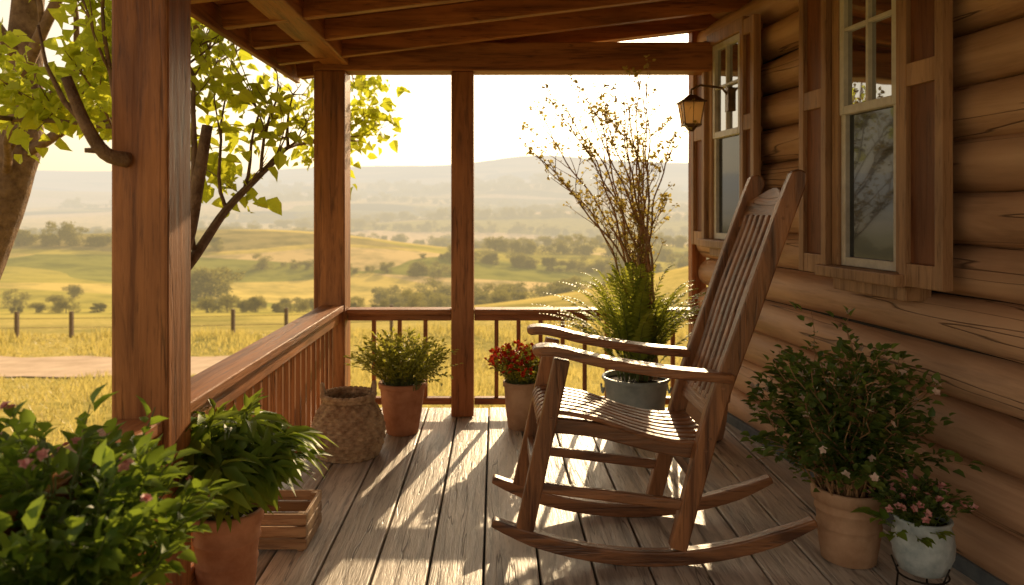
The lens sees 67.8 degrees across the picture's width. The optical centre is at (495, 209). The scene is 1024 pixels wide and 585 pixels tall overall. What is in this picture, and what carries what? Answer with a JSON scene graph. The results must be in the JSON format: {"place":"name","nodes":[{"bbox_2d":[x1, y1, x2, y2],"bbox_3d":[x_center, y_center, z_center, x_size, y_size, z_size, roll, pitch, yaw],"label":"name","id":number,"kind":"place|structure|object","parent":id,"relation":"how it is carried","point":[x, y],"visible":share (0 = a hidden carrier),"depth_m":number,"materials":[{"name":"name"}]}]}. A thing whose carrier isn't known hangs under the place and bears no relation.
{"place":"outdoors","nodes":[
{"label":"outdoors","id":0,"kind":"place"},
{"bbox_2d":[0,356,228,376],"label":"dirt road","id":1,"kind":"structure","parent":0,"point":[62,366],"depth_m":22.27,"materials":[{"name":"beige soil"}]},
{"bbox_2d":[0,0,687,172],"label":"sky","id":2,"kind":"structure","parent":0,"point":[502,103],"materials":[{"name":"white"}]},
{"bbox_2d":[0,155,707,454],"bbox_3d":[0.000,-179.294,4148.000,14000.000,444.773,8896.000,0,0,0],"label":"terrain","id":3,"kind":"structure","parent":0,"point":[37,271],"depth_m":206.47,"materials":[{"name":"plant"}]},
{"bbox_2d":[0,0,389,278],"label":"maple tree","id":4,"kind":"object","parent":3,"relation":"on","point":[31,109],"visible":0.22,"depth_m":4.09,"materials":[{"name":"green plant"}]},
{"bbox_2d":[14,305,392,338],"bbox_3d":[-25.300,4.960,32.735,41.598,1.444,0.147,0,0,-3],"label":"field fence","id":5,"kind":"object","parent":3,"relation":"on","point":[71,318],"visible":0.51,"depth_m":33.12,"materials":[{"name":"brown wood"}]},
{"bbox_2d":[28,0,410,269],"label":"young maple tree","id":6,"kind":"object","parent":3,"relation":"on","point":[242,99],"visible":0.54,"depth_m":3.75,"materials":[{"name":"green plant"}]},
{"bbox_2d":[0,321,687,453],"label":"grass","id":7,"kind":"structure","parent":3,"relation":"on","point":[86,392],"depth_m":20.50,"materials":[{"name":"yellow plant"}]},
{"bbox_2d":[0,171,708,312],"bbox_3d":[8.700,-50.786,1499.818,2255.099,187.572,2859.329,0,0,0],"label":"distant trees","id":8,"kind":"object","parent":3,"relation":"on","point":[203,282],"visible":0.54,"depth_m":270.39,"materials":[{"name":"green plant"}]},
{"bbox_2d":[37,0,1023,584],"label":"log cabin","id":9,"kind":"object","parent":3,"relation":"on","point":[893,130],"visible":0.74,"depth_m":2.93,"materials":[{"name":"brown wood"}]},
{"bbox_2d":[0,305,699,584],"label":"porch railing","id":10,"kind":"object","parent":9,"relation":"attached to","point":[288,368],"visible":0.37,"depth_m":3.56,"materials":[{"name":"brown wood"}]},
{"bbox_2d":[427,415,596,584],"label":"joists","id":11,"kind":"object","parent":9,"relation":"attached to","point":[483,580],"depth_m":3.07,"materials":[{"name":"brown wood"}]},
{"bbox_2d":[255,407,978,584],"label":"porch floor","id":12,"kind":"structure","parent":9,"relation":"attached to","point":[380,518],"depth_m":2.93,"materials":[{"name":"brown wood"}]},
{"bbox_2d":[8,567,156,584],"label":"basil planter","id":13,"kind":"object","parent":12,"relation":"on","point":[139,580],"visible":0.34,"depth_m":1.35,"materials":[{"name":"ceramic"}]},
{"bbox_2d":[0,383,246,584],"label":"flowering shrub","id":14,"kind":"object","parent":12,"relation":"on","point":[109,523],"visible":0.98,"depth_m":1.41,"materials":[{"name":"plant"}]},
{"bbox_2d":[172,388,336,584],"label":"potted arching plant","id":15,"kind":"object","parent":12,"relation":"on","point":[257,455],"visible":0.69,"depth_m":2.21,"materials":[{"name":"green plant"}]},
{"bbox_2d":[258,490,321,550],"bbox_3d":[-0.780,1.133,2.780,0.240,0.134,0.240,0,0,0],"label":"wooden crate","id":16,"kind":"object","parent":12,"relation":"on","point":[289,530],"visible":0.59,"depth_m":2.67,"materials":[{"name":"brown wood"}]},
{"bbox_2d":[311,380,385,463],"bbox_3d":[-0.720,1.022,3.740,0.366,0.356,0.368,0,0,0],"label":"wicker basket","id":17,"kind":"object","parent":12,"relation":"on","point":[349,421],"visible":0.92,"depth_m":3.62,"materials":[{"name":"wicker"}]},
{"bbox_2d":[343,327,463,436],"bbox_3d":[-0.491,0.911,4.094,0.652,0.579,0.613,0,0,0],"label":"potted herb","id":18,"kind":"object","parent":12,"relation":"on","point":[401,387],"visible":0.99,"depth_m":4.02,"materials":[{"name":"plant"}]},
{"bbox_2d":[484,340,540,431],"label":"potted red flowers","id":19,"kind":"object","parent":12,"relation":"on","point":[524,361],"visible":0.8,"depth_m":4.11,"materials":[{"name":"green plant"}]},
{"bbox_2d":[518,55,705,410],"bbox_3d":[0.698,0.192,4.090,1.151,2.017,0.704,0,0,0],"label":"fern planter","id":20,"kind":"object","parent":12,"relation":"on","point":[639,308],"visible":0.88,"depth_m":4.07,"materials":[{"name":"metal"}]},
{"bbox_2d":[491,169,817,566],"bbox_3d":[0.535,0.533,2.780,1.097,1.334,0.524,0,0,0],"label":"rocking chair","id":21,"kind":"object","parent":12,"relation":"on","point":[704,374],"visible":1,"depth_m":2.59,"materials":[{"name":"brown wood"}]},
{"bbox_2d":[685,396,730,440],"bbox_3d":[1.100,1.083,4.019,0.273,0.235,0.273,0,0,0],"label":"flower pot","id":22,"kind":"object","parent":12,"relation":"on","point":[693,412],"visible":0.12,"depth_m":3.94,"materials":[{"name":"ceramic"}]},
{"bbox_2d":[740,301,984,568],"bbox_3d":[1.202,0.752,2.575,0.721,0.896,0.757,0,0,0],"label":"potted shrub","id":23,"kind":"object","parent":12,"relation":"on","point":[846,440],"visible":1,"depth_m":2.52,"materials":[{"name":"green plant"}]},
{"bbox_2d":[850,469,978,584],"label":"flower pot","id":24,"kind":"object","parent":12,"relation":"on","point":[921,537],"visible":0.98,"depth_m":2.33,"materials":[{"name":"ceramic"}]},
{"bbox_2d":[676,84,731,131],"bbox_3d":[1.157,-0.561,4.200,0.295,0.262,0.140,0,0,0],"label":"wall lantern","id":25,"kind":"object","parent":9,"relation":"attached to","point":[688,115],"depth_m":4.16,"materials":[{"name":"brown metal"}]}
]}

